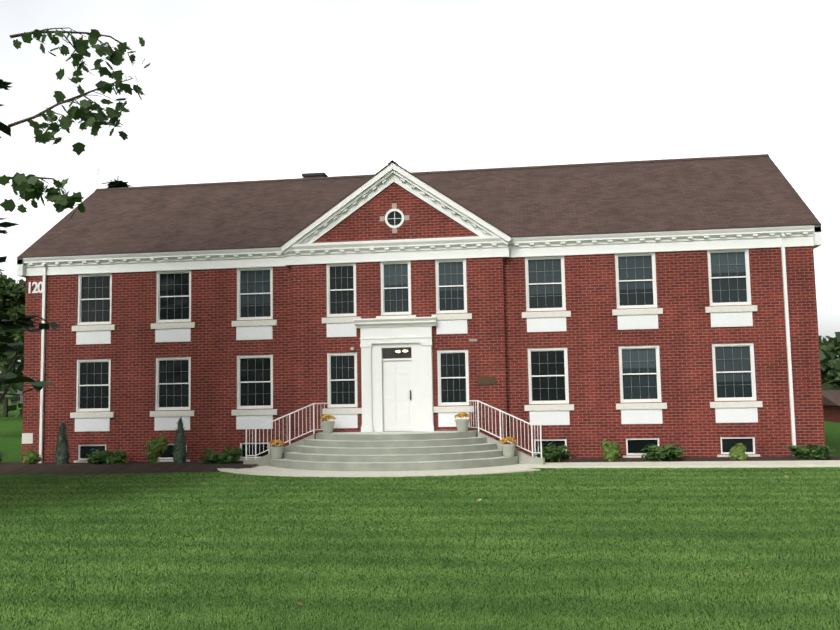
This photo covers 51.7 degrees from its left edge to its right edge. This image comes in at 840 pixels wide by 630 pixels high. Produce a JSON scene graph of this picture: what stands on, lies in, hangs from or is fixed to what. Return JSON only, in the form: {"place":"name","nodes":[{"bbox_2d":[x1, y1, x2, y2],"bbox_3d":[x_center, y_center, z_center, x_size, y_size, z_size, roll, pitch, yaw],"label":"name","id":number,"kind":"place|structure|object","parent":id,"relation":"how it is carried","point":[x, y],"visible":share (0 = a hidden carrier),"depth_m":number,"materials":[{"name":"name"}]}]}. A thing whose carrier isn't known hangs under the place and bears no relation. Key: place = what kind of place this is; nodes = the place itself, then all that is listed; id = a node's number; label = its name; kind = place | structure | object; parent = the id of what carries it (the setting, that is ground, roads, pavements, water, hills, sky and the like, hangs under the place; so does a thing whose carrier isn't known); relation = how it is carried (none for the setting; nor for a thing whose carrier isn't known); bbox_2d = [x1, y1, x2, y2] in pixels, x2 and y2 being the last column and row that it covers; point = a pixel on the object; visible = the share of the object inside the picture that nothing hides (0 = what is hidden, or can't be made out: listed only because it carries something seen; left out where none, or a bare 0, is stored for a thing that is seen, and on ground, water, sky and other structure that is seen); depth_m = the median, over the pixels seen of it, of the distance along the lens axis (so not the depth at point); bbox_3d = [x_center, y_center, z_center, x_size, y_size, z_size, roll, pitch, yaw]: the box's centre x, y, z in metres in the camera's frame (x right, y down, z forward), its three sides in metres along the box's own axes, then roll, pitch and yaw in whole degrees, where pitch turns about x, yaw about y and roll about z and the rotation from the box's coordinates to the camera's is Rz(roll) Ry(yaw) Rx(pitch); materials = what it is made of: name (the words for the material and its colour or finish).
{"place":"outdoors","nodes":[
{"label":"outdoors","id":0,"kind":"place"},
{"bbox_2d":[0,27,149,220],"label":"branch","id":1,"kind":"object","parent":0,"point":[29,187],"depth_m":6.17,"materials":[{"name":"green plant"}]},
{"bbox_2d":[0,402,839,629],"bbox_3d":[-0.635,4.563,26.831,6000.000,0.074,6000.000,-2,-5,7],"label":"lawn","id":2,"kind":"structure","parent":0,"point":[10,435],"depth_m":12.18,"materials":[{"name":"green plant"}]},
{"bbox_2d":[0,450,7,462],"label":"shrub","id":3,"kind":"object","parent":2,"relation":"on","point":[2,454],"visible":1,"depth_m":28.14,"materials":[{"name":"green plant"}]},
{"bbox_2d":[0,272,25,401],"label":"tree","id":4,"kind":"object","parent":2,"relation":"on","point":[12,297],"depth_m":51.76,"materials":[{"name":"green plant"}]},
{"bbox_2d":[0,79,59,395],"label":"spruce","id":5,"kind":"object","parent":2,"relation":"on","point":[24,322],"depth_m":17.93,"materials":[{"name":"green plant"}]},
{"bbox_2d":[22,450,41,464],"bbox_3d":[-12.354,4.582,27.558,0.577,0.609,0.561,2,-6,-34],"label":"bush","id":6,"kind":"object","parent":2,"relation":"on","point":[31,457],"visible":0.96,"depth_m":27.43,"materials":[{"name":"green plant"}]},
{"bbox_2d":[54,420,70,463],"bbox_3d":[-11.350,4.096,27.526,0.515,1.535,0.518,-2,-5,7],"label":"arborvitae","id":7,"kind":"object","parent":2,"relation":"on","point":[62,455],"visible":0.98,"depth_m":27.42,"materials":[{"name":"green plant"}]},
{"bbox_2d":[101,178,131,187],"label":"spruce","id":8,"kind":"object","parent":2,"relation":"on","point":[116,184],"depth_m":59.65,"materials":[{"name":"green plant"}]},
{"bbox_2d":[144,435,168,463],"bbox_3d":[-8.197,4.247,27.021,0.732,1.025,0.732,-2,-5,7],"label":"bush","id":9,"kind":"object","parent":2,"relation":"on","point":[156,447],"visible":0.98,"depth_m":26.86,"materials":[{"name":"green plant"}]},
{"bbox_2d":[172,417,186,463],"bbox_3d":[-7.482,3.957,27.032,0.515,1.570,0.520,-2,-5,7],"label":"arborvitae","id":10,"kind":"object","parent":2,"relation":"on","point":[179,452],"visible":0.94,"depth_m":26.90,"materials":[{"name":"green plant"}]},
{"bbox_2d":[270,430,517,470],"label":"front steps","id":11,"kind":"structure","parent":2,"relation":"on","point":[393,451],"depth_m":24.44,"materials":[{"name":"grey concrete"}]},
{"bbox_2d":[269,446,283,458],"bbox_3d":[-4.246,4.083,25.712,0.450,0.360,0.450,-2,-5,7],"label":"flower pot","id":12,"kind":"object","parent":11,"relation":"on","point":[276,452],"visible":1,"depth_m":25.56,"materials":[{"name":"stone"}]},
{"bbox_2d":[269,440,284,444],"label":"flowers","id":13,"kind":"object","parent":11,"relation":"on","point":[277,442],"depth_m":25.63,"materials":[{"name":"plant"}]},
{"bbox_2d":[320,421,334,432],"bbox_3d":[-2.800,3.412,26.359,0.450,0.360,0.450,-2,-5,7],"label":"flower pot","id":14,"kind":"object","parent":11,"relation":"on","point":[327,426],"visible":1,"depth_m":26.21,"materials":[{"name":"stone"}]},
{"bbox_2d":[320,415,335,420],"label":"flowers","id":15,"kind":"object","parent":14,"relation":"in","point":[333,417],"depth_m":26.25,"materials":[{"name":"orange plant"}]},
{"bbox_2d":[455,419,469,431],"bbox_3d":[1.264,3.289,25.830,0.450,0.360,0.450,-2,-5,7],"label":"flower pot","id":16,"kind":"object","parent":11,"relation":"on","point":[462,425],"visible":1,"depth_m":25.68,"materials":[{"name":"stone"}]},
{"bbox_2d":[454,412,470,417],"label":"flowers","id":17,"kind":"object","parent":16,"relation":"in","point":[462,414],"depth_m":25.73,"materials":[{"name":"plant"}]},
{"bbox_2d":[500,444,515,456],"bbox_3d":[2.534,3.878,24.830,0.450,0.360,0.450,-2,-5,7],"label":"flower pot","id":18,"kind":"object","parent":11,"relation":"on","point":[508,450],"visible":1,"depth_m":24.68,"materials":[{"name":"stone"}]},
{"bbox_2d":[500,437,516,442],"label":"flowers","id":19,"kind":"object","parent":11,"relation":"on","point":[508,439],"depth_m":24.73,"materials":[{"name":"plant"}]},
{"bbox_2d":[243,432,544,465],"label":"stair cheek curbs","id":20,"kind":"structure","parent":2,"relation":"on","point":[524,458],"depth_m":25.71,"materials":[{"name":"concrete"}]},
{"bbox_2d":[246,400,541,459],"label":"stair railings","id":21,"kind":"object","parent":20,"relation":"on","point":[314,429],"visible":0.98,"depth_m":25.90,"materials":[{"name":"metal"}]},
{"bbox_2d":[0,456,839,474],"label":"mulch beds","id":22,"kind":"object","parent":2,"relation":"on","point":[12,468],"visible":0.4,"depth_m":25.52,"materials":[{"name":"brown soil"}]},
{"bbox_2d":[82,449,128,464],"bbox_3d":[-9.856,4.515,27.182,1.406,0.614,1.550,1,-6,-21],"label":"juniper","id":23,"kind":"object","parent":22,"relation":"on","point":[107,457],"visible":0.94,"depth_m":27.02,"materials":[{"name":"green plant"}]},
{"bbox_2d":[197,446,245,463],"bbox_3d":[-6.064,4.378,26.739,1.394,0.682,1.412,-2,-5,7],"label":"juniper","id":24,"kind":"object","parent":22,"relation":"on","point":[229,456],"visible":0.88,"depth_m":26.34,"materials":[{"name":"green plant"}]},
{"bbox_2d":[533,441,575,461],"bbox_3d":[3.898,4.079,25.730,1.218,0.718,1.090,-5,-7,38],"label":"juniper","id":25,"kind":"object","parent":22,"relation":"on","point":[551,453],"visible":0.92,"depth_m":25.44,"materials":[{"name":"green plant"}]},
{"bbox_2d":[600,439,620,460],"bbox_3d":[5.619,4.005,25.473,0.628,0.729,0.623,-2,-5,7],"label":"bush","id":26,"kind":"object","parent":22,"relation":"on","point":[611,451],"visible":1,"depth_m":25.38,"materials":[{"name":"green plant"}]},
{"bbox_2d":[640,442,685,461],"bbox_3d":[7.087,4.024,25.275,1.391,0.644,1.282,-2,-5,7],"label":"juniper","id":27,"kind":"object","parent":22,"relation":"on","point":[670,452],"visible":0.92,"depth_m":25.04,"materials":[{"name":"green plant"}]},
{"bbox_2d":[728,443,748,459],"bbox_3d":[9.166,3.962,24.976,0.566,0.586,0.511,-2,-5,7],"label":"bush","id":28,"kind":"object","parent":22,"relation":"on","point":[737,450],"visible":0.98,"depth_m":24.84,"materials":[{"name":"green plant"}]},
{"bbox_2d":[786,444,835,459],"bbox_3d":[11.192,3.940,24.769,1.265,0.532,1.272,-5,-6,36],"label":"juniper","id":29,"kind":"object","parent":22,"relation":"on","point":[809,451],"visible":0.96,"depth_m":24.58,"materials":[{"name":"green plant"}]},
{"bbox_2d":[0,332,839,417],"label":"treeline","id":30,"kind":"object","parent":2,"relation":"on","point":[829,349],"depth_m":106.90,"materials":[{"name":"green plant"}]},
{"bbox_2d":[21,182,824,462],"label":"brick walls","id":31,"kind":"structure","parent":2,"relation":"on","point":[684,336],"depth_m":26.77,"materials":[{"name":"red brick"}]},
{"bbox_2d":[22,433,32,443],"bbox_3d":[-12.900,4.057,28.522,0.378,0.340,0.062,-2,-5,7],"label":"cornerstone","id":32,"kind":"object","parent":31,"relation":"attached to","point":[27,438],"visible":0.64,"depth_m":28.49,"materials":[{"name":"stone"}]},
{"bbox_2d":[28,281,42,292],"bbox_3d":[-12.796,-0.918,28.914,0.530,0.388,0.024,-2,-5,7],"label":"house number","id":33,"kind":"object","parent":31,"relation":"attached to","point":[36,286],"visible":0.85,"depth_m":28.90,"materials":[{"name":"white paint"}]},
{"bbox_2d":[379,203,409,233],"bbox_3d":[-0.802,-3.045,27.327,1.000,1.000,0.032,-2,-5,7],"label":"brick surround","id":34,"kind":"object","parent":31,"relation":"attached to","point":[385,226],"visible":0.77,"depth_m":27.31,"materials":[{"name":"red brick"}]},
{"bbox_2d":[380,203,408,232],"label":"keystones","id":35,"kind":"object","parent":31,"relation":"attached to","point":[406,217],"visible":0.79,"depth_m":27.28,"materials":[{"name":"stone"}]},
{"bbox_2d":[354,317,436,431],"bbox_3d":[-0.724,1.826,26.785,2.540,3.520,0.430,-2,-5,7],"label":"door surround","id":36,"kind":"object","parent":31,"relation":"attached to","point":[388,385],"visible":0.96,"depth_m":26.83,"materials":[{"name":"white wood"}]},
{"bbox_2d":[76,209,756,459],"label":"window frames","id":37,"kind":"structure","parent":31,"relation":"attached to","point":[439,352],"depth_m":26.99,"materials":[{"name":"white wood"}]},
{"bbox_2d":[80,211,752,457],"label":"window glass panes","id":38,"kind":"object","parent":37,"relation":"in","point":[341,302],"visible":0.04,"depth_m":27.74,"materials":[{"name":"black glass"}]},
{"bbox_2d":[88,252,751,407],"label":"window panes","id":39,"kind":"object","parent":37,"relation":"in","point":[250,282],"depth_m":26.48,"materials":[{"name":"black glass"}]},
{"bbox_2d":[70,305,762,462],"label":"stone sills","id":40,"kind":"structure","parent":31,"relation":"attached to","point":[737,404],"depth_m":26.73,"materials":[{"name":"stone"}]},
{"bbox_2d":[75,311,757,431],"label":"panels below windows","id":41,"kind":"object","parent":31,"relation":"attached to","point":[654,416],"visible":0.92,"depth_m":26.72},
{"bbox_2d":[39,234,795,462],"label":"downspouts","id":42,"kind":"object","parent":31,"relation":"attached to","point":[788,343],"visible":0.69,"depth_m":25.78,"materials":[{"name":"white paint"}]},
{"bbox_2d":[18,156,820,256],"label":"roof shingles","id":43,"kind":"object","parent":31,"relation":"attached to","point":[701,194],"visible":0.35,"depth_m":29.66,"materials":[{"name":"brown"}]},
{"bbox_2d":[302,172,327,177],"bbox_3d":[-4.152,-4.622,34.590,0.900,1.900,0.880,-2,-5,7],"label":"chimney","id":44,"kind":"object","parent":43,"relation":"attached to","point":[310,175],"visible":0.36,"depth_m":34.25,"materials":[{"name":"grey metal"}]},
{"bbox_2d":[17,224,820,257],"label":"molding","id":45,"kind":"structure","parent":43,"relation":"attached to","point":[513,237],"depth_m":26.65,"materials":[{"name":"white wood"}]},
{"bbox_2d":[95,154,768,190],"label":"roof ridge caps","id":46,"kind":"object","parent":43,"relation":"on","point":[643,161],"visible":0.55,"depth_m":32.41,"materials":[{"name":"brown"}]},
{"bbox_2d":[17,163,821,277],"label":"cornice","id":47,"kind":"structure","parent":31,"relation":"attached to","point":[302,248],"depth_m":27.12,"materials":[{"name":"paint"}]},
{"bbox_2d":[477,377,495,384],"bbox_3d":[2.031,2.009,26.482,0.570,0.240,0.036,-2,-5,7],"label":"bronze plaque","id":48,"kind":"object","parent":31,"relation":"attached to","point":[486,380],"visible":0.89,"depth_m":26.46,"materials":[{"name":"brown metal"}]},
{"bbox_2d":[38,472,809,605],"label":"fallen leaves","id":49,"kind":"object","parent":2,"relation":"on","point":[299,603],"visible":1,"depth_m":16.94,"materials":[{"name":"brown plant"}]},
{"bbox_2d":[218,460,839,476],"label":"walkway","id":50,"kind":"structure","parent":2,"relation":"on","point":[274,471],"depth_m":23.48,"materials":[{"name":"beige concrete"}]},
{"bbox_2d":[0,0,839,401],"label":"sky","id":51,"kind":"structure","parent":0,"point":[234,90],"materials":[{"name":"white"}]},
{"bbox_2d":[823,405,839,421],"bbox_3d":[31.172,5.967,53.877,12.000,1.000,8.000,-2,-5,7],"label":"distant annex walls","id":52,"kind":"structure","parent":0,"point":[831,413],"depth_m":52.57,"materials":[{"name":"red brick"}]},
{"bbox_2d":[822,390,839,405],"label":"roof","id":53,"kind":"structure","parent":52,"relation":"on","point":[830,397],"depth_m":52.86,"materials":[{"name":"brown"}]},
{"bbox_3d":[-0.038,1.678,32.095,24.500,6.650,9.350,-2,-5,7],"label":"building interior","id":54,"kind":"object","parent":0,"visible":0},
{"bbox_2d":[382,347,411,363],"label":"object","id":55,"kind":"structure","parent":54,"relation":"on","point":[388,353],"depth_m":29.38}
]}

